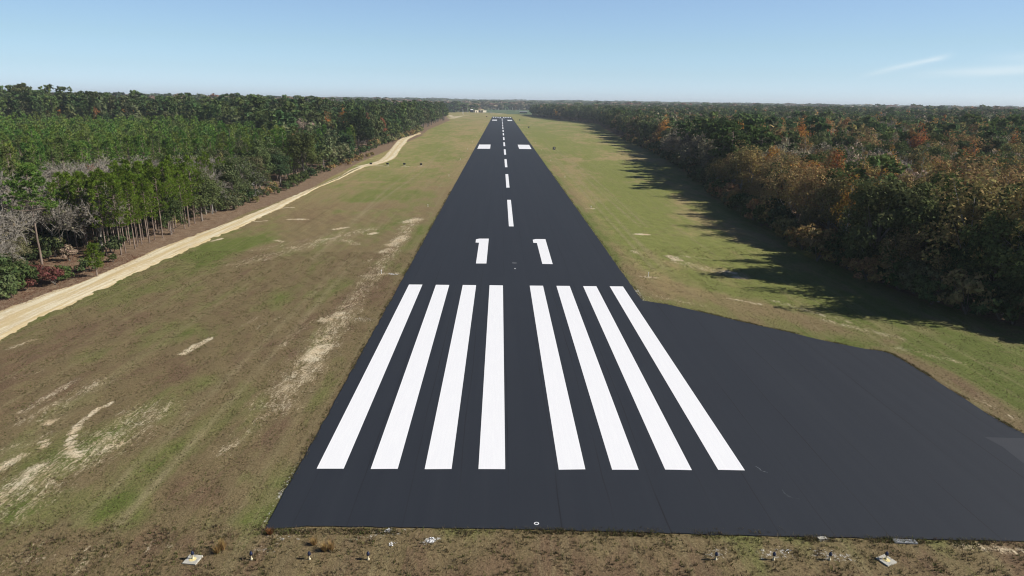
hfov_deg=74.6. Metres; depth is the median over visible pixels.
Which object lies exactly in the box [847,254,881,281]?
bush
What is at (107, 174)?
young pine
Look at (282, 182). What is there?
bush
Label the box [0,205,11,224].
bare tree
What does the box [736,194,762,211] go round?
bush
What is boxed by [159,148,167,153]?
young pine
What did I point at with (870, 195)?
oak tree
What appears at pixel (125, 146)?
young pine
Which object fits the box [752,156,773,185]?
oak tree
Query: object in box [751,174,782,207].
oak tree
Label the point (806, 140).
autumn tree
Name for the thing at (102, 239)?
bush
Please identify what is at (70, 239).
oak tree
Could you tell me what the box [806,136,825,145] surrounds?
oak tree
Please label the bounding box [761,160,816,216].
oak tree
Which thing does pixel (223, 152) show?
oak tree
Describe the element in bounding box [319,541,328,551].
grass clump
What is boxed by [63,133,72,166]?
young pine
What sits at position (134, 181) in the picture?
young pine
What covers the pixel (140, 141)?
young pine
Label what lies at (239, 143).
oak tree
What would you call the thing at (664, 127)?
autumn tree
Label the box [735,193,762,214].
bush
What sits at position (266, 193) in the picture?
bush
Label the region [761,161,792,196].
oak tree
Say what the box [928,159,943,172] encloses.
autumn tree
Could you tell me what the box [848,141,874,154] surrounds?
oak tree
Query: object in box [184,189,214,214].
bare tree
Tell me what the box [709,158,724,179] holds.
oak tree
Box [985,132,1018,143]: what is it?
bare tree
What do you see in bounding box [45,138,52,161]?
young pine
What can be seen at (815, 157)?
oak tree
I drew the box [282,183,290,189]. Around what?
bush
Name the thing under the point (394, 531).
edge grass
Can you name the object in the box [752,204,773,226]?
bush
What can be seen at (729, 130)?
pine tree
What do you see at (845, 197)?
autumn tree
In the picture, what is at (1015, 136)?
autumn tree
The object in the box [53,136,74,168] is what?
young pine
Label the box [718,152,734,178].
oak tree
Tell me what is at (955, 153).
bare tree
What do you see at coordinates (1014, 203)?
autumn tree
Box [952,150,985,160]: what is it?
oak tree
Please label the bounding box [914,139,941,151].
oak tree
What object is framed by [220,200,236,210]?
bush
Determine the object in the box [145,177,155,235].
young pine
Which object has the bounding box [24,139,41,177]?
young pine
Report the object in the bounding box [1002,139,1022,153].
oak tree
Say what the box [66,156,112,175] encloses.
bare tree
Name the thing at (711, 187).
bush
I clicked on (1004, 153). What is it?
oak tree
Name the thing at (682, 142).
bare tree
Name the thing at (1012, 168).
oak tree
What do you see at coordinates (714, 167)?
oak tree
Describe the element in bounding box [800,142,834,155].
bare tree
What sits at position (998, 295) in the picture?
bush
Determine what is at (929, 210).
oak tree
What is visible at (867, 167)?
autumn tree
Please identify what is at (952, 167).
oak tree
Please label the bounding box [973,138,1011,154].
pine tree
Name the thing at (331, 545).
grass clump
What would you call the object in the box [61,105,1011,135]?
autumn forest
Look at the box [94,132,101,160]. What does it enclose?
young pine
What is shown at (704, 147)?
bare tree
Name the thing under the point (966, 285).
bush
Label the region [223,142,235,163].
young pine
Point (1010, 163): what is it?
oak tree
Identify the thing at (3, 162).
young pine
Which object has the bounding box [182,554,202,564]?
concrete pad
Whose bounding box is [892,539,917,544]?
concrete slab
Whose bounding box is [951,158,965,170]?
oak tree
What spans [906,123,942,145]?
pine tree
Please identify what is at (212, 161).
bare tree
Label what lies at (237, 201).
bush
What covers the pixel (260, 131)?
young pine
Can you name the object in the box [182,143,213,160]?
oak tree
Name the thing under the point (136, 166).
young pine
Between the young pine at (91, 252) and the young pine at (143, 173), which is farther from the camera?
the young pine at (143, 173)
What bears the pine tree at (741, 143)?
on the ground at (634, 199)
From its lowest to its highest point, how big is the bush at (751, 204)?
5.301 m
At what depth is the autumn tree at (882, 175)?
103.36 m
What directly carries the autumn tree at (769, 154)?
on the ground at (634, 199)
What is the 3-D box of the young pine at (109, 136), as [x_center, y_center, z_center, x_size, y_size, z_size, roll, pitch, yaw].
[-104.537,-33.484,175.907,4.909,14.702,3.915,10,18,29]
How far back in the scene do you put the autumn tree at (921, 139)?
190.63 m
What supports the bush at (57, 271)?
on the ground at (634, 199)
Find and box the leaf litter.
[0,253,144,309]
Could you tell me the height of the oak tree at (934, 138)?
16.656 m
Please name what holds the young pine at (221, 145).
on the ground at (634, 199)
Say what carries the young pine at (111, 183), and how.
on the ground at (634, 199)
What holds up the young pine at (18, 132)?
on the ground at (634, 199)
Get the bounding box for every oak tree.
[5,237,32,263]
[37,222,80,236]
[44,182,71,241]
[147,190,187,233]
[158,153,187,168]
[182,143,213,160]
[184,168,225,220]
[211,148,229,163]
[211,179,226,211]
[213,157,253,206]
[227,144,238,153]
[234,139,246,150]
[240,156,254,181]
[241,139,276,187]
[243,156,270,189]
[243,173,256,197]
[260,147,275,178]
[268,150,292,185]
[273,147,290,177]
[282,126,325,171]
[285,151,301,173]
[292,151,309,172]
[337,108,378,151]
[705,157,727,178]
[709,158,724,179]
[716,159,739,187]
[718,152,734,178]
[721,140,763,188]
[721,165,741,184]
[734,145,765,184]
[747,144,773,184]
[748,156,792,195]
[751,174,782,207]
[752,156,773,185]
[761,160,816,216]
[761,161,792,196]
[764,154,800,181]
[764,196,792,210]
[772,160,822,217]
[781,154,818,212]
[782,160,819,217]
[784,140,813,153]
[785,166,849,227]
[795,152,829,208]
[796,205,824,230]
[803,149,824,157]
[804,177,847,229]
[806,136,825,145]
[808,134,832,152]
[808,168,863,228]
[814,131,835,143]
[815,169,862,231]
[819,140,844,152]
[825,149,855,162]
[827,131,856,147]
[837,173,929,275]
[839,152,869,177]
[842,182,878,230]
[847,156,883,177]
[848,127,881,148]
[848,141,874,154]
[850,141,876,149]
[853,161,910,178]
[860,186,939,245]
[862,172,903,185]
[862,197,891,233]
[868,144,897,153]
[873,146,905,157]
[876,132,898,145]
[877,141,912,153]
[879,181,954,261]
[889,140,911,151]
[894,164,935,186]
[897,148,925,168]
[898,146,937,167]
[907,141,934,153]
[912,139,951,154]
[913,145,951,166]
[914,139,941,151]
[915,170,971,250]
[917,167,1019,263]
[924,155,953,173]
[926,133,948,147]
[930,182,1023,256]
[938,242,1002,299]
[942,129,982,151]
[946,164,971,173]
[948,155,1023,228]
[948,199,1023,296]
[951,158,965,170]
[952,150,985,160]
[954,154,988,173]
[956,156,999,175]
[957,153,1023,196]
[964,136,1001,152]
[966,139,995,154]
[982,154,1009,164]
[994,151,1023,163]
[994,207,1023,316]
[995,161,1023,168]
[1001,142,1023,157]
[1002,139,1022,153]
[1003,163,1023,173]
[1004,181,1023,206]
[1013,135,1023,148]
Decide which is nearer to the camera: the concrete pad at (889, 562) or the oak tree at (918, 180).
the concrete pad at (889, 562)
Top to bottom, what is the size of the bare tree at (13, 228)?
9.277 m
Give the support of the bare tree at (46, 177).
on the ground at (634, 199)
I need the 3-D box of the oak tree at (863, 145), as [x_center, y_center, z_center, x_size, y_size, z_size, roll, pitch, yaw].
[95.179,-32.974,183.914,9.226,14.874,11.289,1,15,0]
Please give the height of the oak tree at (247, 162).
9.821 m
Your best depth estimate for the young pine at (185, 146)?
161.72 m
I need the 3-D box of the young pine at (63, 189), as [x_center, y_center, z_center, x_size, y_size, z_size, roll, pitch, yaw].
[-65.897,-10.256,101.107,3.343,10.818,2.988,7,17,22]
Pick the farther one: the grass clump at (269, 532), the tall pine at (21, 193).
the tall pine at (21, 193)
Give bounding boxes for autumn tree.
[92,106,100,123]
[214,150,225,162]
[657,115,668,140]
[756,146,780,178]
[764,147,783,177]
[775,149,787,157]
[793,123,807,140]
[797,131,811,149]
[797,136,812,159]
[819,148,852,178]
[821,146,837,169]
[830,174,861,264]
[840,116,850,127]
[849,150,873,179]
[874,168,887,191]
[886,145,899,162]
[898,171,916,187]
[906,127,918,140]
[908,122,929,148]
[909,151,931,179]
[910,145,935,172]
[918,158,953,247]
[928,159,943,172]
[945,137,959,156]
[958,141,985,164]
[964,166,1023,315]
[971,170,1000,204]
[992,163,1023,190]
[1008,129,1020,144]
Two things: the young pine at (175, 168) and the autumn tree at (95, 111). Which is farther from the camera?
the autumn tree at (95, 111)
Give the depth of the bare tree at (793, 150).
169.31 m
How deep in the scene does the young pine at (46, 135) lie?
191.32 m
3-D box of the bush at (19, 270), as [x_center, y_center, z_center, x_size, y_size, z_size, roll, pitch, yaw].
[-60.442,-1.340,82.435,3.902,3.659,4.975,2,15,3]
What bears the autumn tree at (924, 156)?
on the ground at (634, 199)
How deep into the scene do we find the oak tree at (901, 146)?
180.62 m
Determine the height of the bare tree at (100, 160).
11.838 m
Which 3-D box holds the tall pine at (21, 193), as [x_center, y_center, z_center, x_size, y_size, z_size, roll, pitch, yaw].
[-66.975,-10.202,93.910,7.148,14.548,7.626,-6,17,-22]
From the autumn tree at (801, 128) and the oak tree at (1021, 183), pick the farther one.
the autumn tree at (801, 128)
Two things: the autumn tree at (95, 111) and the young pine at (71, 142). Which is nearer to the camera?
the young pine at (71, 142)
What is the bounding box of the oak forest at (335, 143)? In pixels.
[0,99,1023,173]
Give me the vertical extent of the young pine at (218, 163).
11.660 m
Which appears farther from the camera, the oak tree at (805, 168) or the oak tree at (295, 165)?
the oak tree at (295, 165)
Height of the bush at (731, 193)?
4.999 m
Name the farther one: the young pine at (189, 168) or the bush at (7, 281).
the young pine at (189, 168)
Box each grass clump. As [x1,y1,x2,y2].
[212,544,221,553]
[217,537,226,549]
[265,527,274,534]
[309,535,317,545]
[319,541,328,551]
[324,539,336,550]
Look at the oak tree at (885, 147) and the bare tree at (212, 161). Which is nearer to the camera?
the bare tree at (212, 161)
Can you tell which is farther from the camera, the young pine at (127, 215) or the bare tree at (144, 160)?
the bare tree at (144, 160)
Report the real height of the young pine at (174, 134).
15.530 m
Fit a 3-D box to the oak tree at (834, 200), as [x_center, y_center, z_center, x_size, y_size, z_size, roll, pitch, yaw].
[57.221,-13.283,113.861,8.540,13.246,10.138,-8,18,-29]
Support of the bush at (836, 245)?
on the ground at (634, 199)
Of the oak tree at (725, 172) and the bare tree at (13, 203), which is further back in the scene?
the oak tree at (725, 172)
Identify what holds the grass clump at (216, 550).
on the ground at (634, 199)
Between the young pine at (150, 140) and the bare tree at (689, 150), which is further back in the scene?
the bare tree at (689, 150)
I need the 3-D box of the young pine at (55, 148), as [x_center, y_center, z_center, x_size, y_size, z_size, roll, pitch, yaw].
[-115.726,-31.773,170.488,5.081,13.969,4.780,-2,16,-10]
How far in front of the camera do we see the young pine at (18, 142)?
147.64 m
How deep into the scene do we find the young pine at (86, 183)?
103.57 m
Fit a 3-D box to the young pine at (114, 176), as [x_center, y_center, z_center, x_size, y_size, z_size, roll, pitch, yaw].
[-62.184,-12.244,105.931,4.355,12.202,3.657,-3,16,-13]
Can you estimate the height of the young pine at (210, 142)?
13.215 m
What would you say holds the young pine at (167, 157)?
on the ground at (634, 199)
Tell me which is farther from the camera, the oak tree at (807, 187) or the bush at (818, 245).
the oak tree at (807, 187)
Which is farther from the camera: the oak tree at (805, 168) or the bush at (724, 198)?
the bush at (724, 198)
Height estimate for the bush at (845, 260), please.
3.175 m
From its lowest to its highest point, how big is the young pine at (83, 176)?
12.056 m
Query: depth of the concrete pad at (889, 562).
35.60 m
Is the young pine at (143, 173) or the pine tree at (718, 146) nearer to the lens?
the young pine at (143, 173)
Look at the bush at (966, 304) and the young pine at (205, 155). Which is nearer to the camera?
the bush at (966, 304)
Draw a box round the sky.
[0,0,1023,106]
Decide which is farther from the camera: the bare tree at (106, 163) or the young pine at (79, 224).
the bare tree at (106, 163)
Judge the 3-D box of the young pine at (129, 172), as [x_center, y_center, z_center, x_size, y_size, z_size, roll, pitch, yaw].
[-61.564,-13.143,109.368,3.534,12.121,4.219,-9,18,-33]
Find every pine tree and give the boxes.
[708,135,725,158]
[710,129,734,162]
[717,122,750,160]
[726,137,750,187]
[737,124,761,148]
[747,127,769,146]
[749,132,774,148]
[760,134,787,147]
[773,130,803,154]
[853,153,910,185]
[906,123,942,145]
[952,140,979,150]
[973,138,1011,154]
[976,128,1007,151]
[1010,128,1023,142]
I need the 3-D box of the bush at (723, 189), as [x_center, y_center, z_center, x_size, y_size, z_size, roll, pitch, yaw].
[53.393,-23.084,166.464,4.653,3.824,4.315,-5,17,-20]
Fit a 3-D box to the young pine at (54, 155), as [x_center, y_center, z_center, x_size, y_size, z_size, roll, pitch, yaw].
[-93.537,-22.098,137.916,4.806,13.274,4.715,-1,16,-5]
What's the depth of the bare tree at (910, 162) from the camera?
150.58 m
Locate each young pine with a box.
[0,131,16,160]
[0,142,22,175]
[0,145,19,192]
[0,161,4,186]
[9,133,16,148]
[12,129,23,159]
[12,139,29,177]
[20,142,33,162]
[20,157,26,171]
[21,135,35,175]
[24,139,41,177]
[25,158,38,176]
[26,126,38,151]
[32,131,40,141]
[32,140,45,171]
[34,148,50,173]
[42,181,66,247]
[43,132,52,153]
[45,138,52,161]
[46,148,60,174]
[47,132,65,168]
[47,135,65,166]
[51,171,73,244]
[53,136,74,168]
[56,146,67,168]
[58,171,78,246]
[60,184,81,253]
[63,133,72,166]
[64,148,75,165]
[66,130,72,165]
[67,139,81,158]
[68,170,96,247]
[69,178,84,247]
[69,179,91,249]
[70,152,82,167]
[71,144,83,166]
[74,141,91,168]
[77,132,90,159]
[77,140,93,164]
[77,180,94,243]
[79,171,92,242]
[81,132,98,161]
[83,188,101,252]
[83,242,104,276]
[84,141,94,169]
[85,171,104,239]
[87,167,110,251]
[87,180,112,255]
[91,136,107,163]
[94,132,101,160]
[96,172,119,236]
[100,139,114,162]
[100,176,128,254]
[101,132,116,157]
[101,139,113,164]
[104,145,114,161]
[105,160,123,231]
[106,182,132,252]
[107,173,131,247]
[110,163,128,241]
[111,138,124,160]
[116,176,131,244]
[118,159,134,171]
[119,136,137,165]
[120,181,139,248]
[121,128,131,158]
[122,134,130,160]
[122,162,134,232]
[123,170,144,242]
[124,186,141,246]
[125,174,146,243]
[127,136,139,161]
[129,174,150,239]
[131,160,145,233]
[131,160,148,227]
[135,138,151,161]
[135,176,155,242]
[136,135,151,160]
[136,173,155,237]
[142,158,155,167]
[143,161,156,229]
[143,179,160,239]
[144,169,159,232]
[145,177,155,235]
[146,129,159,166]
[146,139,155,158]
[146,167,169,237]
[151,133,164,161]
[152,134,161,162]
[155,162,177,234]
[159,138,172,159]
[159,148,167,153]
[160,154,175,217]
[162,171,181,231]
[164,159,182,227]
[169,132,182,158]
[170,143,178,158]
[170,164,185,224]
[172,170,188,228]
[174,158,191,222]
[177,130,191,153]
[177,166,193,224]
[178,174,193,226]
[181,138,193,155]
[183,154,203,223]
[189,131,201,147]
[192,138,202,154]
[192,170,205,220]
[194,156,207,214]
[199,151,214,213]
[202,135,210,150]
[205,138,214,153]
[213,156,226,208]
[214,134,220,151]
[217,142,225,149]
[218,135,229,154]
[219,131,227,146]
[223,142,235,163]
[240,138,252,158]
[251,132,259,140]
[254,129,265,176]
[267,128,284,180]
[282,141,294,174]
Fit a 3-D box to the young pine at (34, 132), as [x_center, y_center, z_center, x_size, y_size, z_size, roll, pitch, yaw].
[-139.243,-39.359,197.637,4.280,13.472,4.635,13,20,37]
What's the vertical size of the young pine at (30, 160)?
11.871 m
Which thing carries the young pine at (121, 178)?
on the ground at (634, 199)
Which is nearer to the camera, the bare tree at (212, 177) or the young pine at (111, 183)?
the young pine at (111, 183)
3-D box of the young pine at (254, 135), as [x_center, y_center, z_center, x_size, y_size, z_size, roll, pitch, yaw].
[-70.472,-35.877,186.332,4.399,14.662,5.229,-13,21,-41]
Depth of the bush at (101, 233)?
113.55 m
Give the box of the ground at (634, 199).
[0,109,1023,575]
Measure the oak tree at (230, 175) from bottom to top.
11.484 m
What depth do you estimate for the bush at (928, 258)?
86.29 m
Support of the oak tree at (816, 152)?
on the ground at (634, 199)
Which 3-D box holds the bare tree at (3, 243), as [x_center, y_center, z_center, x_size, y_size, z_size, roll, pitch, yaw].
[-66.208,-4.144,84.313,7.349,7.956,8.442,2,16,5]
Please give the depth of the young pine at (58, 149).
150.52 m
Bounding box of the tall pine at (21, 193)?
[0,162,60,264]
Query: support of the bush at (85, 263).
on the ground at (634, 199)
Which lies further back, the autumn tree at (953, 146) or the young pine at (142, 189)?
the autumn tree at (953, 146)
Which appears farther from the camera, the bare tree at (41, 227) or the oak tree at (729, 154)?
the oak tree at (729, 154)
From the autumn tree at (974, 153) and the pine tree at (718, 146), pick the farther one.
the pine tree at (718, 146)
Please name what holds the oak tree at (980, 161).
on the ground at (634, 199)
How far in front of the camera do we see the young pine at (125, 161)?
118.72 m
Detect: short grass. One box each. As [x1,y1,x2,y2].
[604,245,1023,428]
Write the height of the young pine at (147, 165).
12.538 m
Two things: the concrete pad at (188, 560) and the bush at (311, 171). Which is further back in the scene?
the bush at (311, 171)
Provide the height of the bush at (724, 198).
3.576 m
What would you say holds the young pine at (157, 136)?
on the ground at (634, 199)
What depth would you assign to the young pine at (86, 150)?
155.78 m
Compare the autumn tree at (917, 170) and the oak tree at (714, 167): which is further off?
the oak tree at (714, 167)
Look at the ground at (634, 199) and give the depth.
64.21 m
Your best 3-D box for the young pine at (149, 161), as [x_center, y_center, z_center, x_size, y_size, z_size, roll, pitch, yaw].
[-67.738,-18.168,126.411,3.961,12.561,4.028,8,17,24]
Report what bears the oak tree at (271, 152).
on the ground at (634, 199)
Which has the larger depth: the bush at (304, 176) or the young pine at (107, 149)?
the bush at (304, 176)
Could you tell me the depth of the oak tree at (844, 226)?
111.16 m
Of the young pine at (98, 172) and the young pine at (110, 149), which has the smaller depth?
the young pine at (98, 172)
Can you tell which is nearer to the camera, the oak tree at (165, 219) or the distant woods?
the oak tree at (165, 219)
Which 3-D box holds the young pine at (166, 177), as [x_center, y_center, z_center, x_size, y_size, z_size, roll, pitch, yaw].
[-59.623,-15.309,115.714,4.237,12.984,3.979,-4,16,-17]
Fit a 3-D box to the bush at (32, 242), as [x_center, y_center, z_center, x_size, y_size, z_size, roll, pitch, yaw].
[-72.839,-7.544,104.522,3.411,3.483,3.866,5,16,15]
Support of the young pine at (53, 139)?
on the ground at (634, 199)
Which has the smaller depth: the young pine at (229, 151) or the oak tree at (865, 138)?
the young pine at (229, 151)
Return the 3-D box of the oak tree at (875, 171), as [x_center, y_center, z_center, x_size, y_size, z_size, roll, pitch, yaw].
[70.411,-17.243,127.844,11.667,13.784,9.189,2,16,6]
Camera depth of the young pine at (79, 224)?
106.38 m
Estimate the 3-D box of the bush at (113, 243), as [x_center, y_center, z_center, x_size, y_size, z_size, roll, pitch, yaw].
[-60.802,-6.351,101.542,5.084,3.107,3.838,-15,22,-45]
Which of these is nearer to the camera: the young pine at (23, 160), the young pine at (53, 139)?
the young pine at (23, 160)
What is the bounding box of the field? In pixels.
[485,109,531,113]
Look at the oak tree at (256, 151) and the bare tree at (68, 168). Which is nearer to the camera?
the bare tree at (68, 168)
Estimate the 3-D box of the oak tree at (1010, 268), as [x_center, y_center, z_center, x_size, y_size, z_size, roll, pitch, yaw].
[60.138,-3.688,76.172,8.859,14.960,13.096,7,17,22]
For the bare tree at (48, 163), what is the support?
on the ground at (634, 199)
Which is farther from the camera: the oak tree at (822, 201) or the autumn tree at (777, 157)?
the autumn tree at (777, 157)
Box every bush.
[0,252,14,274]
[0,261,39,289]
[0,271,19,296]
[0,286,17,297]
[7,249,38,265]
[18,277,37,289]
[22,265,39,279]
[27,230,43,245]
[28,264,50,269]
[29,235,65,258]
[29,237,65,256]
[37,266,50,278]
[37,266,65,284]
[38,228,68,244]
[49,270,68,279]
[54,265,74,279]
[59,244,77,260]
[70,223,89,239]
[73,257,94,271]
[77,235,92,244]
[83,234,96,243]
[91,228,111,235]
[93,235,111,248]
[96,235,126,253]
[106,253,116,261]
[121,228,132,238]
[189,207,199,214]
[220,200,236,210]
[223,194,243,208]
[233,191,249,201]
[235,189,253,197]
[250,196,259,201]
[257,188,269,196]
[270,186,281,192]
[281,181,292,186]
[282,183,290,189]
[288,173,304,185]
[288,176,298,186]
[300,172,309,179]
[305,168,317,177]
[707,181,722,197]
[710,179,729,195]
[713,182,740,194]
[716,187,734,196]
[722,191,736,203]
[724,189,750,206]
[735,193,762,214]
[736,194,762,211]
[740,202,758,219]
[744,198,767,222]
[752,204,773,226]
[758,208,776,228]
[765,202,795,225]
[775,215,811,233]
[781,219,806,241]
[783,222,818,249]
[800,228,841,260]
[805,234,820,252]
[808,231,830,259]
[816,232,848,261]
[839,256,855,271]
[844,241,882,275]
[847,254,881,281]
[873,267,886,282]
[911,275,960,304]
[918,252,950,273]
[936,267,996,313]
[945,272,995,296]
[953,294,974,309]
[988,293,1009,316]
[1017,294,1023,312]
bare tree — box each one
[0,167,30,198]
[0,179,80,236]
[0,193,18,235]
[0,194,30,242]
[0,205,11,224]
[0,207,38,245]
[0,231,24,260]
[2,167,56,229]
[2,208,34,247]
[19,186,86,256]
[22,170,72,190]
[24,192,81,235]
[26,168,67,179]
[36,162,73,171]
[38,163,78,180]
[41,159,88,174]
[56,161,98,178]
[64,182,128,253]
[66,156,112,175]
[86,149,131,167]
[98,158,121,169]
[129,155,159,165]
[172,150,204,169]
[175,160,231,212]
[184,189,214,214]
[203,156,235,173]
[208,180,234,213]
[215,157,276,196]
[231,152,247,158]
[287,118,314,132]
[660,128,694,151]
[665,124,678,147]
[671,128,697,155]
[677,132,709,164]
[697,138,730,168]
[759,141,811,160]
[774,130,802,144]
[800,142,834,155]
[833,139,861,149]
[840,146,873,166]
[855,145,901,160]
[858,149,905,164]
[870,131,898,141]
[876,168,929,180]
[879,120,897,127]
[881,137,913,150]
[896,158,911,174]
[916,143,957,162]
[983,148,1023,159]
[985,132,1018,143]
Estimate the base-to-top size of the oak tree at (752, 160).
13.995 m
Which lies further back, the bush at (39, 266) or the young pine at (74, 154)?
the young pine at (74, 154)
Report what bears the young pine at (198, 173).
on the ground at (634, 199)
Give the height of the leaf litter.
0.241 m
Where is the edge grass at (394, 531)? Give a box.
[258,171,1022,545]
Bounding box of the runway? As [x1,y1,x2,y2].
[266,117,1023,541]
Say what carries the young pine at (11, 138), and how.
on the ground at (634, 199)
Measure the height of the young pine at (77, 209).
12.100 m
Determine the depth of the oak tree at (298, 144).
193.80 m
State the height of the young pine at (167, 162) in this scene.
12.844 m
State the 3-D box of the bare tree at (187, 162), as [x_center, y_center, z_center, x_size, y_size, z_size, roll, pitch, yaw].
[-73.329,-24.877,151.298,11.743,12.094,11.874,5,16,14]
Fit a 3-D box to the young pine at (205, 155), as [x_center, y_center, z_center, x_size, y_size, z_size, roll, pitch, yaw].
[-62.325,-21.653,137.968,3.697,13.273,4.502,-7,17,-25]
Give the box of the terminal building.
[473,109,485,111]
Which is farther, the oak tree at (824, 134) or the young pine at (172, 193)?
the oak tree at (824, 134)
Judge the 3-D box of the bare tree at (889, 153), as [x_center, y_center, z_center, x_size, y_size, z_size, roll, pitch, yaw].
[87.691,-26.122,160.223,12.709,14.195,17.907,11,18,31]
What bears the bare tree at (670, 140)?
on the ground at (634, 199)
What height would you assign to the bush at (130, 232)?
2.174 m
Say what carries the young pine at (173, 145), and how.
on the ground at (634, 199)
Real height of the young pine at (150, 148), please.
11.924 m
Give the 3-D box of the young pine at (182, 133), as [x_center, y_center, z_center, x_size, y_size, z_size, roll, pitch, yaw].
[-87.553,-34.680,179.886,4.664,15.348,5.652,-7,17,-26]
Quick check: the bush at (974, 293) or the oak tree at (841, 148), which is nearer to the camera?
the bush at (974, 293)
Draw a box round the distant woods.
[0,89,1023,111]
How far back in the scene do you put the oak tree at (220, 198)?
140.17 m
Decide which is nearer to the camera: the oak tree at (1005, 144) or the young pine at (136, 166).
the young pine at (136, 166)
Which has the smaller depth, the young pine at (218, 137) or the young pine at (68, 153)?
the young pine at (68, 153)
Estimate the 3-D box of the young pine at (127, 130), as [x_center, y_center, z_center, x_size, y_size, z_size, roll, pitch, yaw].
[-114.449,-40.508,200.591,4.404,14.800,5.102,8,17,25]
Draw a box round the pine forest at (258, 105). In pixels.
[0,83,1023,177]
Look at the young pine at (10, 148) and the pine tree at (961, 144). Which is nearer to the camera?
the young pine at (10, 148)
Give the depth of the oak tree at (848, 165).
138.95 m
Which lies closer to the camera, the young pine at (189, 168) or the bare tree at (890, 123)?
the young pine at (189, 168)
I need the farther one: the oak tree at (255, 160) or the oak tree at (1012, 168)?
the oak tree at (255, 160)
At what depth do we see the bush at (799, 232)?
111.11 m
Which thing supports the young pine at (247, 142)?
on the ground at (634, 199)
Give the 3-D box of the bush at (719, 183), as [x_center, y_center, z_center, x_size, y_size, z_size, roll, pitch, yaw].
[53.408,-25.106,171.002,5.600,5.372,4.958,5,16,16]
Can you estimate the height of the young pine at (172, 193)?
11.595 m
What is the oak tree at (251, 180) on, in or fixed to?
on the ground at (634, 199)
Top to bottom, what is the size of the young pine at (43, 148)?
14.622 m
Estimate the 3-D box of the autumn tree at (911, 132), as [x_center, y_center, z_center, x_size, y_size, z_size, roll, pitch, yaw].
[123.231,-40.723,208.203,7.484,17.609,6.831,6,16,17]
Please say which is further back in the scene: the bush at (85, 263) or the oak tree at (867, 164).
the oak tree at (867, 164)
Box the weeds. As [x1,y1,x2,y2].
[0,521,1023,575]
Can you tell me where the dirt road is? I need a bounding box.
[0,135,415,339]
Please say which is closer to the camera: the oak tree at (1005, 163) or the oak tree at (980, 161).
the oak tree at (1005, 163)
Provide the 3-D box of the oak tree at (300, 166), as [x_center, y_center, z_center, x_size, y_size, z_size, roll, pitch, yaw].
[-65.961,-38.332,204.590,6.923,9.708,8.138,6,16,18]
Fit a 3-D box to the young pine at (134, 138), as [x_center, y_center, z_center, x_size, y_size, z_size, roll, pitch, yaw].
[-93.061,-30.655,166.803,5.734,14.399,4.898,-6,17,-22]
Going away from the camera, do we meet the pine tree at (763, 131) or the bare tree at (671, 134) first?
the pine tree at (763, 131)
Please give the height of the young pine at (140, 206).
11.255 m
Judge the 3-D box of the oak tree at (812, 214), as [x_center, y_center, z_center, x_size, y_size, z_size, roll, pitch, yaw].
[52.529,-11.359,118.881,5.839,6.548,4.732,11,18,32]
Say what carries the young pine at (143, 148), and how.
on the ground at (634, 199)
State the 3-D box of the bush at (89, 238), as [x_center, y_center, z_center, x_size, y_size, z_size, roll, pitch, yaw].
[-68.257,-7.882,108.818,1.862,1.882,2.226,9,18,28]
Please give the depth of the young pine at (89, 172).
102.60 m
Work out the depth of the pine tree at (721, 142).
192.08 m
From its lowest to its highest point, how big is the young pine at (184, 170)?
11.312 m
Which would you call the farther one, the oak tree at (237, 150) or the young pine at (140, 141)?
the oak tree at (237, 150)
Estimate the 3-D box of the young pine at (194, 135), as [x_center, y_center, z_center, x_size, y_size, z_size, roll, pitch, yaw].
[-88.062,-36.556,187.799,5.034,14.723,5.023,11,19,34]
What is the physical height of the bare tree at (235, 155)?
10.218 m
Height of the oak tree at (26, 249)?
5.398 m
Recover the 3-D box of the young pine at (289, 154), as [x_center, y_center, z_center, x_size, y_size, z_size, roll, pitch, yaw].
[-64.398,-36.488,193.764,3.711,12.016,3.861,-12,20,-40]
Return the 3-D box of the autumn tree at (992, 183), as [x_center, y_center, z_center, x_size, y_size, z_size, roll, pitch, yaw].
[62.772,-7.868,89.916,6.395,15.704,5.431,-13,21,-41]
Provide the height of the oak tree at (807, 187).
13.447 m
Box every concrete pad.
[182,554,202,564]
[876,554,896,566]
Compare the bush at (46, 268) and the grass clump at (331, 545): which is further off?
the bush at (46, 268)
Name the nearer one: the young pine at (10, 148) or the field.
the young pine at (10, 148)
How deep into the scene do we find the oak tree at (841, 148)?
180.99 m
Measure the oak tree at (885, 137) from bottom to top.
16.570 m
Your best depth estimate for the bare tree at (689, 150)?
224.96 m
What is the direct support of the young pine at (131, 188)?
on the ground at (634, 199)
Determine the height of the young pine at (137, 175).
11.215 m
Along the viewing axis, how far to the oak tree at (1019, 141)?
192.04 m
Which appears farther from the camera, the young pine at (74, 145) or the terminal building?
the terminal building
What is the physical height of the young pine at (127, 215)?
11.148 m
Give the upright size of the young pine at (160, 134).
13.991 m
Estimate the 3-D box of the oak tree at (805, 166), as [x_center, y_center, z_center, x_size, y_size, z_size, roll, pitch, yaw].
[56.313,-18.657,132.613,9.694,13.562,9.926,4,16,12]
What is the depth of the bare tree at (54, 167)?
135.45 m
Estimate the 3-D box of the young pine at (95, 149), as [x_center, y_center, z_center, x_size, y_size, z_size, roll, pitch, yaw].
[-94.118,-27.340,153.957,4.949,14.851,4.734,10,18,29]
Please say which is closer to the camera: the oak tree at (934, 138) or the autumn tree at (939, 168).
the autumn tree at (939, 168)
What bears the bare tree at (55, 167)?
on the ground at (634, 199)
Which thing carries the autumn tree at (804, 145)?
on the ground at (634, 199)

